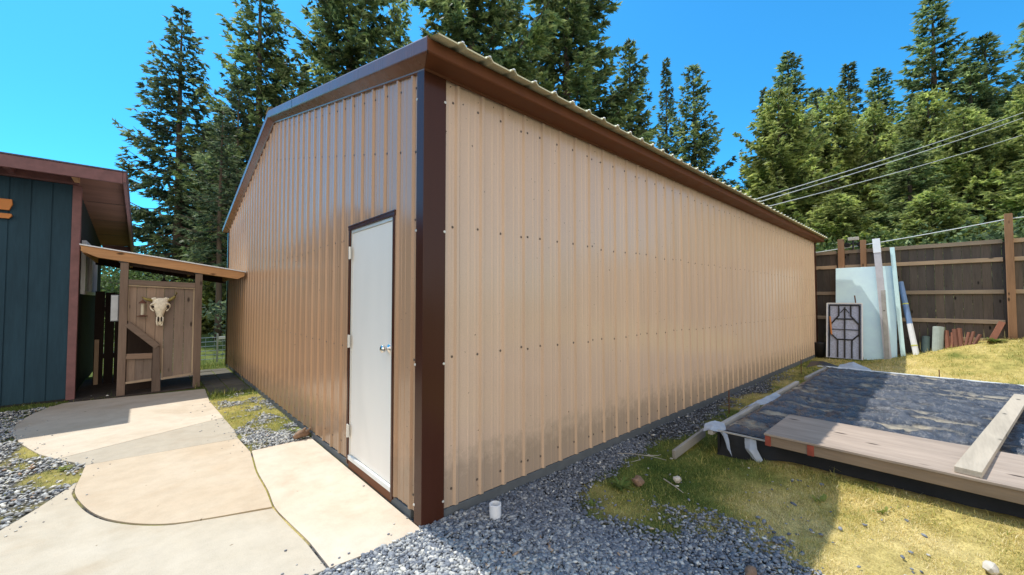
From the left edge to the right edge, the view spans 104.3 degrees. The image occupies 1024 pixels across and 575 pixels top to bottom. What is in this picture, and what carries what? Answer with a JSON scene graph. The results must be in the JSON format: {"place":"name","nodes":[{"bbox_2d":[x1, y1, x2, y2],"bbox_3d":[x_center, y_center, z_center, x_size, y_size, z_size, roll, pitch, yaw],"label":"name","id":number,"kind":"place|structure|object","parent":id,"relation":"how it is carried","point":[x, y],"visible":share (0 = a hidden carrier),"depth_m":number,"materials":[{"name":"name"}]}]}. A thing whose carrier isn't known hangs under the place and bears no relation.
{"place":"outdoors","nodes":[
{"label":"outdoors","id":0,"kind":"place"},
{"bbox_2d":[12,389,223,458],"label":"path","id":1,"kind":"structure","parent":0,"point":[75,428],"depth_m":4.96,"materials":[{"name":"concrete"}]},
{"bbox_2d":[68,371,203,402],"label":"ground","id":2,"kind":"structure","parent":0,"point":[86,389],"depth_m":6.67,"materials":[{"name":"concrete"}]},
{"bbox_2d":[92,291,136,383],"bbox_3d":[-7.240,0.930,7.347,0.660,1.710,0.070,2,-2,-43],"label":"board fence","id":3,"kind":"object","parent":2,"relation":"on","point":[108,341],"visible":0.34,"depth_m":7.20,"materials":[{"name":"brown wood"}]},
{"bbox_2d":[116,261,202,395],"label":"wooden gate","id":4,"kind":"structure","parent":2,"relation":"on","point":[153,350],"depth_m":6.62,"materials":[{"name":"brown wood"}]},
{"bbox_2d":[110,295,118,320],"bbox_3d":[-6.333,0.328,6.347,0.095,0.420,0.098,2,-2,-43],"label":"utility box","id":5,"kind":"object","parent":4,"relation":"attached to","point":[114,313],"visible":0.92,"depth_m":6.31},
{"bbox_2d":[137,300,146,316],"bbox_3d":[-5.958,0.308,6.419,0.138,0.325,0.140,2,-2,-43],"label":"hanging feeder","id":6,"kind":"object","parent":4,"relation":"hanging from","point":[142,302],"visible":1,"depth_m":6.40,"materials":[{"name":"beige glass"}]},
{"bbox_2d":[142,292,176,325],"bbox_3d":[-5.814,0.349,6.564,0.446,0.576,0.115,2,-2,-43],"label":"cow skull","id":7,"kind":"object","parent":4,"relation":"attached to","point":[159,306],"visible":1,"depth_m":6.54},
{"bbox_2d":[79,244,245,283],"bbox_3d":[-6.495,-0.370,7.524,2.110,0.477,2.340,2,-2,-43],"label":"gate canopy","id":8,"kind":"object","parent":4,"relation":"on","point":[102,256],"visible":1,"depth_m":6.79,"materials":[{"name":"brown wood"}]},
{"bbox_2d":[60,418,237,465],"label":"path","id":9,"kind":"structure","parent":0,"point":[192,435],"depth_m":4.20,"materials":[{"name":"concrete"}]},
{"bbox_2d":[0,482,325,574],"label":"path","id":10,"kind":"structure","parent":0,"point":[69,536],"depth_m":2.42,"materials":[{"name":"grey concrete"}]},
{"bbox_2d":[75,439,271,524],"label":"path","id":11,"kind":"structure","parent":0,"point":[198,483],"depth_m":3.21,"materials":[{"name":"beige concrete"}]},
{"bbox_2d":[200,368,250,393],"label":"path","id":12,"kind":"structure","parent":0,"point":[227,377],"depth_m":7.46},
{"bbox_2d":[252,438,419,568],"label":"path","id":13,"kind":"structure","parent":0,"point":[329,507],"depth_m":2.94,"materials":[{"name":"concrete"}]},
{"bbox_2d":[0,362,930,574],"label":"gravel","id":14,"kind":"structure","parent":0,"point":[614,550],"depth_m":2.55,"materials":[{"name":"gravel"}]},
{"bbox_2d":[489,501,500,519],"bbox_3d":[-0.118,1.581,2.802,0.084,0.119,0.084,2,-2,-43],"label":"pipe stub","id":15,"kind":"object","parent":14,"relation":"on","point":[495,510],"visible":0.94,"depth_m":2.77,"materials":[{"name":"white plastic"}]},
{"bbox_2d":[617,453,664,461],"bbox_3d":[1.230,1.606,3.758,0.425,0.020,0.207,0,-2,5],"label":"twig","id":16,"kind":"object","parent":14,"relation":"on","point":[641,454],"visible":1,"depth_m":3.80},
{"bbox_2d":[744,565,756,574],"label":"brick piece","id":17,"kind":"object","parent":14,"relation":"on","point":[750,569],"visible":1,"depth_m":2.19,"materials":[{"name":"brown stone"}]},
{"bbox_2d":[0,318,1023,574],"bbox_3d":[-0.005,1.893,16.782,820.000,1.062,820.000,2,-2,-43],"label":"ground","id":18,"kind":"structure","parent":0,"point":[892,560],"depth_m":3.00,"materials":[{"name":"plant"}]},
{"bbox_2d":[55,465,71,470],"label":"weed","id":19,"kind":"object","parent":18,"relation":"on","point":[62,468],"visible":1,"depth_m":3.54,"materials":[{"name":"green plant"}]},
{"bbox_2d":[0,151,133,407],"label":"blue house","id":20,"kind":"structure","parent":18,"relation":"on","point":[50,271],"depth_m":5.89,"materials":[{"name":"wood"}]},
{"bbox_2d":[0,198,12,209],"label":"sign","id":21,"kind":"object","parent":20,"relation":"attached to","point":[6,204],"depth_m":5.61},
{"bbox_2d":[0,213,12,218],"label":"sign","id":22,"kind":"object","parent":20,"relation":"attached to","point":[6,215],"depth_m":5.61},
{"bbox_2d":[80,240,97,294],"bbox_3d":[-7.879,-0.313,7.431,0.055,0.900,2.200,2,-2,-43],"label":"window","id":23,"kind":"structure","parent":20,"relation":"in","point":[88,280],"depth_m":7.18,"materials":[{"name":"grey glass"}]},
{"bbox_2d":[93,339,98,384],"bbox_3d":[-7.391,1.352,7.073,0.055,0.850,0.050,2,-2,-43],"label":"wooden stake","id":24,"kind":"object","parent":18,"relation":"on","point":[96,361],"visible":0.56,"depth_m":7.06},
{"bbox_2d":[100,266,137,346],"bbox_3d":[-14.649,0.381,13.161,3.961,4.275,4.378,-1,-2,21],"label":"shrub","id":25,"kind":"object","parent":18,"relation":"on","point":[106,272],"visible":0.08,"depth_m":14.31,"materials":[{"name":"green plant"}]},
{"bbox_2d":[100,273,185,300],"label":"woodland","id":26,"kind":"object","parent":18,"relation":"on","point":[103,275],"visible":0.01,"depth_m":45.18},
{"bbox_2d":[100,254,206,328],"bbox_3d":[-15.108,0.513,15.870,4.711,4.228,4.386,2,-2,-43],"label":"shrub","id":27,"kind":"object","parent":18,"relation":"on","point":[142,276],"visible":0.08,"depth_m":15.91,"materials":[{"name":"green plant"}]},
{"bbox_2d":[103,334,224,362],"bbox_3d":[-9.189,1.843,11.034,5.145,1.020,0.076,2,-2,-43],"label":"wire fence","id":28,"kind":"object","parent":18,"relation":"on","point":[217,337],"visible":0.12,"depth_m":11.58,"materials":[{"name":"grey metal"}]},
{"bbox_2d":[101,4,227,329],"bbox_3d":[-19.714,-7.374,24.518,9.383,20.015,7.991,0,-2,-10],"label":"conifer tree","id":29,"kind":"object","parent":18,"relation":"on","point":[152,223],"visible":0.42,"depth_m":23.49,"materials":[{"name":"green plant"}]},
{"bbox_2d":[142,145,205,280],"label":"conifer tree","id":30,"kind":"object","parent":18,"relation":"on","point":[171,237],"visible":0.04,"depth_m":27.37,"materials":[{"name":"green plant"}]},
{"bbox_2d":[171,213,225,333],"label":"conifer tree","id":31,"kind":"object","parent":18,"relation":"on","point":[207,326],"visible":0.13,"depth_m":22.63,"materials":[{"name":"green plant"}]},
{"bbox_2d":[168,104,245,339],"bbox_3d":[-13.658,-3.042,18.761,3.508,10.984,3.060,0,-2,-3],"label":"conifer tree","id":32,"kind":"object","parent":18,"relation":"on","point":[218,222],"visible":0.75,"depth_m":18.41,"materials":[{"name":"green plant"}]},
{"bbox_2d":[202,299,225,346],"bbox_3d":[-9.319,1.273,16.055,4.226,2.574,5.238,0,-2,3],"label":"shrub","id":33,"kind":"object","parent":18,"relation":"on","point":[217,312],"visible":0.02,"depth_m":14.41,"materials":[{"name":"green plant"}]},
{"bbox_2d":[198,77,258,258],"bbox_3d":[-15.339,-4.458,21.965,3.240,14.021,3.714,1,-2,-28],"label":"conifer tree","id":34,"kind":"object","parent":18,"relation":"on","point":[245,101],"visible":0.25,"depth_m":21.95,"materials":[{"name":"green plant"}]},
{"bbox_2d":[149,0,308,299],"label":"conifer tree","id":35,"kind":"object","parent":18,"relation":"on","point":[243,55],"visible":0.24,"depth_m":23.41,"materials":[{"name":"green plant"}]},
{"bbox_2d":[270,54,290,106],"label":"conifer tree","id":36,"kind":"object","parent":18,"relation":"on","point":[283,93],"depth_m":31.65,"materials":[{"name":"green plant"}]},
{"bbox_2d":[292,427,310,439],"bbox_3d":[-2.277,1.572,4.314,0.186,0.113,0.086,2,-2,-43],"label":"rock","id":37,"kind":"object","parent":18,"relation":"on","point":[303,432],"visible":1,"depth_m":4.29,"materials":[{"name":"brown stone"}]},
{"bbox_2d":[298,71,310,89],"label":"conifer tree","id":38,"kind":"object","parent":18,"relation":"on","point":[301,78],"visible":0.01,"depth_m":38.84,"materials":[{"name":"green plant"}]},
{"bbox_2d":[239,0,412,105],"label":"conifer tree","id":39,"kind":"object","parent":18,"relation":"on","point":[356,42],"visible":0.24,"depth_m":25.12,"materials":[{"name":"green plant"}]},
{"bbox_2d":[383,0,412,48],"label":"conifer tree","id":40,"kind":"object","parent":18,"relation":"on","point":[405,18],"visible":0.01,"depth_m":36.65,"materials":[{"name":"green plant"}]},
{"bbox_2d":[382,0,566,83],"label":"conifer tree","id":41,"kind":"object","parent":18,"relation":"on","point":[457,24],"visible":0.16,"depth_m":26.07,"materials":[{"name":"green plant"}]},
{"bbox_2d":[500,0,531,79],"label":"conifer tree","id":42,"kind":"object","parent":18,"relation":"on","point":[511,41],"depth_m":37.01,"materials":[{"name":"green plant"}]},
{"bbox_2d":[222,33,827,525],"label":"metal shed","id":43,"kind":"structure","parent":18,"relation":"on","point":[470,279],"depth_m":3.71,"materials":[{"name":"beige"}]},
{"bbox_2d":[346,221,392,482],"bbox_3d":[-1.199,0.493,3.311,0.108,1.991,0.844,2,-2,-43],"label":"door","id":44,"kind":"structure","parent":43,"relation":"in","point":[372,247],"depth_m":3.28,"materials":[{"name":"metal"}]},
{"bbox_2d":[760,118,1021,201],"bbox_3d":[17.770,-5.997,17.875,26.740,8.298,0.034,1,-2,-24],"label":"power line","id":45,"kind":"object","parent":43,"relation":"attached to","point":[880,165],"visible":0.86,"depth_m":16.75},
{"bbox_2d":[768,135,1021,206],"bbox_3d":[18.116,-5.525,17.926,26.033,7.238,0.034,1,-2,-24],"label":"power line","id":46,"kind":"object","parent":43,"relation":"attached to","point":[885,175],"visible":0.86,"depth_m":16.65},
{"bbox_2d":[503,0,664,140],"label":"conifer tree","id":47,"kind":"object","parent":18,"relation":"on","point":[586,79],"visible":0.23,"depth_m":28.24,"materials":[{"name":"green plant"}]},
{"bbox_2d":[582,499,600,506],"bbox_3d":[0.590,1.615,2.985,0.153,0.036,0.119,0,-2,3],"label":"weed","id":48,"kind":"object","parent":18,"relation":"on","point":[591,502],"visible":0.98,"depth_m":2.98,"materials":[{"name":"green plant"}]},
{"bbox_2d":[608,475,634,491],"bbox_3d":[0.886,1.604,3.248,0.198,0.060,0.242,0,-2,-3],"label":"weed","id":49,"kind":"object","parent":18,"relation":"on","point":[619,484],"visible":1,"depth_m":3.26,"materials":[{"name":"green plant"}]},
{"bbox_2d":[632,475,644,486],"bbox_3d":[1.045,1.600,3.294,0.106,0.078,0.086,2,-2,-43],"label":"rock","id":50,"kind":"object","parent":18,"relation":"on","point":[638,480],"visible":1,"depth_m":3.26,"materials":[{"name":"brown stone"}]},
{"bbox_2d":[609,38,671,154],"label":"conifer tree","id":51,"kind":"object","parent":18,"relation":"on","point":[631,57],"visible":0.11,"depth_m":32.03,"materials":[{"name":"green plant"}]},
{"bbox_2d":[655,57,681,157],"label":"conifer tree","id":52,"kind":"object","parent":18,"relation":"on","point":[666,84],"visible":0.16,"depth_m":38.40,"materials":[{"name":"green plant"}]},
{"bbox_2d":[673,476,681,482],"bbox_3d":[1.386,1.608,3.338,0.061,0.059,0.082,-1,-2,31],"label":"rock","id":53,"kind":"object","parent":18,"relation":"on","point":[676,479],"visible":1,"depth_m":3.31,"materials":[{"name":"stone"}]},
{"bbox_2d":[672,428,705,458],"bbox_3d":[1.806,1.577,4.042,0.698,0.149,0.030,2,-2,-42],"label":"edging board","id":54,"kind":"object","parent":18,"relation":"on","point":[687,444],"visible":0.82,"depth_m":3.99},
{"bbox_2d":[663,64,736,182],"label":"conifer tree","id":55,"kind":"object","parent":18,"relation":"on","point":[694,146],"visible":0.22,"depth_m":33.87,"materials":[{"name":"green plant"}]},
{"bbox_2d":[728,390,729,413],"bbox_3d":[2.941,1.559,5.394,0.022,0.340,0.014,2,-2,-43],"label":"metal stake","id":56,"kind":"object","parent":18,"relation":"on","point":[728,402],"visible":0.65,"depth_m":5.39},
{"bbox_2d":[723,179,742,190],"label":"conifer tree","id":57,"kind":"object","parent":18,"relation":"on","point":[732,182],"visible":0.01,"depth_m":33.00,"materials":[{"name":"green plant"}]},
{"bbox_2d":[756,87,766,160],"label":"conifer tree","id":58,"kind":"object","parent":18,"relation":"on","point":[762,94],"visible":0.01,"depth_m":36.51,"materials":[{"name":"green plant"}]},
{"bbox_2d":[736,171,792,214],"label":"conifer tree","id":59,"kind":"object","parent":18,"relation":"on","point":[746,185],"depth_m":30.55,"materials":[{"name":"green plant"}]},
{"bbox_2d":[748,50,818,167],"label":"conifer tree","id":60,"kind":"object","parent":18,"relation":"on","point":[786,80],"visible":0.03,"depth_m":38.16,"materials":[{"name":"green plant"}]},
{"bbox_2d":[764,119,809,191],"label":"conifer tree","id":61,"kind":"object","parent":18,"relation":"on","point":[791,150],"visible":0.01,"depth_m":34.17,"materials":[{"name":"green plant"}]},
{"bbox_2d":[732,86,887,250],"bbox_3d":[18.572,-5.338,27.043,11.320,16.885,9.327,0,-2,-13],"label":"conifer tree","id":62,"kind":"object","parent":18,"relation":"on","point":[794,168],"visible":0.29,"depth_m":26.07,"materials":[{"name":"green plant"}]},
{"bbox_2d":[803,88,832,188],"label":"conifer tree","id":63,"kind":"object","parent":18,"relation":"on","point":[817,94],"visible":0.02,"depth_m":33.79,"materials":[{"name":"green plant"}]},
{"bbox_2d":[812,494,826,501],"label":"weed","id":64,"kind":"object","parent":18,"relation":"on","point":[823,497],"visible":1,"depth_m":2.98,"materials":[{"name":"green plant"}]},
{"bbox_2d":[814,342,825,357],"bbox_3d":[8.231,1.661,10.639,0.330,0.400,0.330,2,-2,-43],"label":"black bucket","id":65,"kind":"object","parent":18,"relation":"on","point":[820,349],"visible":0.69,"depth_m":10.52,"materials":[{"name":"plastic"}]},
{"bbox_2d":[784,85,904,235],"bbox_3d":[23.989,-5.750,29.296,7.995,17.961,9.703,0,-2,9],"label":"conifer tree","id":66,"kind":"object","parent":18,"relation":"on","point":[848,155],"visible":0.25,"depth_m":28.33,"materials":[{"name":"green plant"}]},
{"bbox_2d":[826,303,862,359],"bbox_3d":[8.516,1.101,10.199,0.265,1.415,0.726,2,-2,-43],"label":"screen panel","id":67,"kind":"object","parent":18,"relation":"on","point":[844,340],"visible":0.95,"depth_m":10.19,"materials":[{"name":"white metal"}]},
{"bbox_2d":[829,316,831,334],"bbox_3d":[8.252,0.980,10.299,0.030,0.467,0.137,-1,-2,26],"label":"wooden stick","id":68,"kind":"object","parent":67,"relation":"attached to","point":[830,324],"visible":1,"depth_m":10.29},
{"bbox_2d":[804,192,889,320],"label":"conifer tree","id":69,"kind":"object","parent":18,"relation":"on","point":[834,217],"visible":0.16,"depth_m":21.72,"materials":[{"name":"green plant"}]},
{"bbox_2d":[836,61,865,147],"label":"conifer tree","id":70,"kind":"object","parent":18,"relation":"on","point":[851,87],"visible":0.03,"depth_m":38.33,"materials":[{"name":"green plant"}]},
{"bbox_2d":[703,361,1023,518],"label":"covered bed","id":71,"kind":"object","parent":18,"relation":"on","point":[959,411],"visible":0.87,"depth_m":4.45,"materials":[{"name":"black plastic"}]},
{"bbox_2d":[764,414,1023,504],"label":"plywood platform","id":72,"kind":"structure","parent":71,"relation":"on","point":[922,459],"depth_m":3.08,"materials":[{"name":"brown wood"}]},
{"bbox_2d":[954,394,1023,477],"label":"loose board","id":73,"kind":"object","parent":72,"relation":"on","point":[977,457],"visible":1,"depth_m":3.21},
{"bbox_2d":[836,266,896,359],"bbox_3d":[9.019,0.645,10.170,0.379,2.360,1.165,2,-2,-43],"label":"foam board","id":74,"kind":"object","parent":18,"relation":"on","point":[860,283],"visible":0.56,"depth_m":10.07,"materials":[{"name":"plastic"}]},
{"bbox_2d":[843,99,903,231],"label":"conifer tree","id":75,"kind":"object","parent":18,"relation":"on","point":[875,126],"visible":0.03,"depth_m":30.49,"materials":[{"name":"green plant"}]},
{"bbox_2d":[816,212,934,312],"bbox_3d":[12.379,-0.214,13.849,4.238,4.680,5.322,-1,-2,38],"label":"shrub","id":76,"kind":"object","parent":18,"relation":"on","point":[819,248],"visible":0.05,"depth_m":13.51,"materials":[{"name":"green plant"}]},
{"bbox_2d":[849,67,904,183],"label":"conifer tree","id":77,"kind":"object","parent":18,"relation":"on","point":[872,96],"visible":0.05,"depth_m":35.65,"materials":[{"name":"green plant"}]},
{"bbox_2d":[872,506,887,513],"bbox_3d":[2.582,1.556,2.792,0.083,0.040,0.066,1,-2,-27],"label":"weed","id":78,"kind":"object","parent":18,"relation":"on","point":[885,510],"visible":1,"depth_m":2.78,"materials":[{"name":"green plant"}]},
{"bbox_2d":[872,238,891,358],"bbox_3d":[9.198,0.274,9.899,0.155,3.060,0.578,-1,-2,24],"label":"white board","id":79,"kind":"object","parent":18,"relation":"on","point":[878,263],"visible":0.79,"depth_m":9.97,"materials":[{"name":"wood"}]},
{"bbox_2d":[881,290,889,358],"bbox_3d":[9.149,0.927,9.753,0.088,1.736,0.294,-1,-2,33],"label":"short board","id":80,"kind":"object","parent":18,"relation":"on","point":[885,324],"visible":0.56,"depth_m":9.75,"materials":[{"name":"white wood"}]},
{"bbox_2d":[856,128,923,235],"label":"conifer tree","id":81,"kind":"object","parent":18,"relation":"on","point":[887,145],"visible":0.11,"depth_m":26.86,"materials":[{"name":"green plant"}]},
{"bbox_2d":[890,247,905,355],"bbox_3d":[9.422,0.386,9.717,0.088,2.798,0.500,-1,-2,25],"label":"edge strip","id":82,"kind":"object","parent":18,"relation":"on","point":[897,302],"visible":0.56,"depth_m":9.71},
{"bbox_2d":[898,281,918,354],"bbox_3d":[9.544,0.781,9.572,0.120,1.880,0.631,-1,-2,16],"label":"leaning pole","id":83,"kind":"object","parent":18,"relation":"on","point":[909,322],"visible":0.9,"depth_m":9.55,"materials":[{"name":"white plastic"}]},
{"bbox_2d":[857,137,977,247],"bbox_3d":[22.073,-3.096,22.174,7.317,10.431,7.795,2,-2,-43],"label":"conifer tree","id":84,"kind":"object","parent":18,"relation":"on","point":[909,179],"visible":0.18,"depth_m":22.11,"materials":[{"name":"green plant"}]},
{"bbox_2d":[816,213,1023,354],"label":"wooden fence","id":85,"kind":"object","parent":18,"relation":"on","point":[1008,264],"visible":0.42,"depth_m":9.31,"materials":[{"name":"wood"}]},
{"bbox_2d":[844,237,859,249],"bbox_3d":[9.068,-1.168,10.561,0.104,0.330,0.390,2,-2,-43],"label":"flood light","id":86,"kind":"object","parent":85,"relation":"attached to","point":[852,239],"visible":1,"depth_m":10.56,"materials":[{"name":"metal"}]},
{"bbox_2d":[816,216,1023,252],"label":"fence cable","id":87,"kind":"object","parent":85,"relation":"attached to","point":[928,233],"visible":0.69,"depth_m":9.49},
{"bbox_2d":[921,336,929,352],"bbox_3d":[9.756,1.396,9.387,0.274,0.509,0.138,1,-2,-34],"label":"form tube","id":88,"kind":"object","parent":18,"relation":"on","point":[925,343],"visible":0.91,"depth_m":9.36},
{"bbox_2d":[885,185,987,328],"bbox_3d":[18.932,-1.078,17.903,5.520,6.776,6.700,1,-2,-20],"label":"conifer tree","id":89,"kind":"object","parent":18,"relation":"on","point":[943,207],"visible":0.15,"depth_m":17.45,"materials":[{"name":"green plant"}]},
{"bbox_2d":[932,326,944,350],"bbox_3d":[9.855,1.255,9.203,0.319,0.716,0.189,1,-2,-30],"label":"form tube","id":90,"kind":"object","parent":18,"relation":"on","point":[937,337],"visible":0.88,"depth_m":9.15,"materials":[{"name":"cardboard"}]},
{"bbox_2d":[889,83,993,227],"bbox_3d":[28.932,-5.413,27.720,9.241,17.100,7.614,0,-2,7],"label":"conifer tree","id":91,"kind":"object","parent":18,"relation":"on","point":[916,128],"visible":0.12,"depth_m":27.22,"materials":[{"name":"green plant"}]},
{"bbox_2d":[944,330,949,348],"bbox_3d":[9.932,1.194,9.081,0.086,0.432,0.217,-1,-2,38],"label":"redwood log","id":92,"kind":"object","parent":18,"relation":"on","point":[947,338],"visible":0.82,"depth_m":9.06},
{"bbox_2d":[880,0,1022,200],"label":"conifer tree","id":93,"kind":"object","parent":18,"relation":"on","point":[938,8],"visible":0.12,"depth_m":31.18,"materials":[{"name":"green plant"}]},
{"bbox_2d":[950,332,953,347],"bbox_3d":[9.989,1.203,9.022,0.206,0.371,0.076,1,-2,-33],"label":"redwood log","id":94,"kind":"object","parent":18,"relation":"on","point":[951,340],"visible":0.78,"depth_m":9.01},
{"bbox_2d":[881,209,1023,328],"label":"shrub","id":95,"kind":"object","parent":18,"relation":"on","point":[996,234],"visible":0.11,"depth_m":12.29,"materials":[{"name":"green plant"}]},
{"bbox_2d":[952,329,958,346],"bbox_3d":[10.019,1.150,8.986,0.096,0.433,0.225,-1,-2,38],"label":"redwood log","id":96,"kind":"object","parent":18,"relation":"on","point":[955,337],"visible":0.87,"depth_m":8.97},
{"bbox_2d":[957,328,963,346],"bbox_3d":[10.067,1.128,8.936,0.086,0.428,0.217,-1,-2,38],"label":"redwood log","id":97,"kind":"object","parent":18,"relation":"on","point":[960,337],"visible":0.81,"depth_m":8.91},
{"bbox_2d":[964,332,969,345],"bbox_3d":[10.137,1.156,8.861,0.198,0.324,0.056,1,-2,-19],"label":"redwood log","id":98,"kind":"object","parent":18,"relation":"on","point":[967,339],"visible":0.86,"depth_m":8.85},
{"bbox_2d":[968,331,974,344],"bbox_3d":[10.181,1.135,8.814,0.202,0.327,0.056,1,-2,-16],"label":"redwood log","id":99,"kind":"object","parent":18,"relation":"on","point":[971,338],"visible":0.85,"depth_m":8.80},
{"bbox_2d":[921,106,1023,238],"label":"conifer tree","id":100,"kind":"object","parent":18,"relation":"on","point":[976,175],"visible":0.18,"depth_m":24.59,"materials":[{"name":"green plant"}]},
{"bbox_2d":[940,61,1013,199],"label":"conifer tree","id":101,"kind":"object","parent":18,"relation":"on","point":[969,89],"visible":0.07,"depth_m":28.22,"materials":[{"name":"green plant"}]},
{"bbox_2d":[972,334,981,343],"bbox_3d":[10.232,1.155,8.758,0.220,0.264,0.066,0,-2,-7],"label":"redwood log","id":102,"kind":"object","parent":18,"relation":"on","point":[977,338],"visible":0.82,"depth_m":8.74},
{"bbox_2d":[942,31,1023,154],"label":"conifer tree","id":103,"kind":"object","parent":18,"relation":"on","point":[983,41],"visible":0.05,"depth_m":29.57,"materials":[{"name":"green plant"}]},
{"bbox_2d":[982,560,999,574],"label":"rock","id":104,"kind":"object","parent":18,"relation":"on","point":[991,568],"visible":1,"depth_m":2.19,"materials":[{"name":"stone"}]},
{"bbox_2d":[984,337,1004,342],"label":"weed","id":105,"kind":"object","parent":18,"relation":"on","point":[993,340],"visible":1,"depth_m":8.49,"materials":[{"name":"green plant"}]},
{"bbox_2d":[987,321,1004,342],"bbox_3d":[10.444,1.057,8.616,0.473,0.668,0.147,0,-2,1],"label":"redwood post","id":106,"kind":"object","parent":18,"relation":"on","point":[997,330],"visible":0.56,"depth_m":8.59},
{"bbox_2d":[973,85,1023,238],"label":"conifer tree","id":107,"kind":"object","parent":18,"relation":"on","point":[1017,129],"visible":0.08,"depth_m":24.22,"materials":[{"name":"green plant"}]},
{"bbox_2d":[974,20,1023,103],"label":"conifer tree","id":108,"kind":"object","parent":18,"relation":"on","point":[1021,40],"visible":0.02,"depth_m":32.51,"materials":[{"name":"green plant"}]},
{"bbox_2d":[975,154,1023,276],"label":"conifer tree","id":109,"kind":"object","parent":18,"relation":"on","point":[1015,203],"visible":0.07,"depth_m":16.74,"materials":[{"name":"green plant"}]},
{"bbox_2d":[0,0,1023,275],"label":"sky","id":110,"kind":"structure","parent":0,"point":[68,68],"materials":[{"name":"blue"}]},
{"bbox_2d":[756,112,1022,198],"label":"power line","id":111,"kind":"object","parent":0,"point":[880,160],"visible":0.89,"depth_m":16.81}
]}

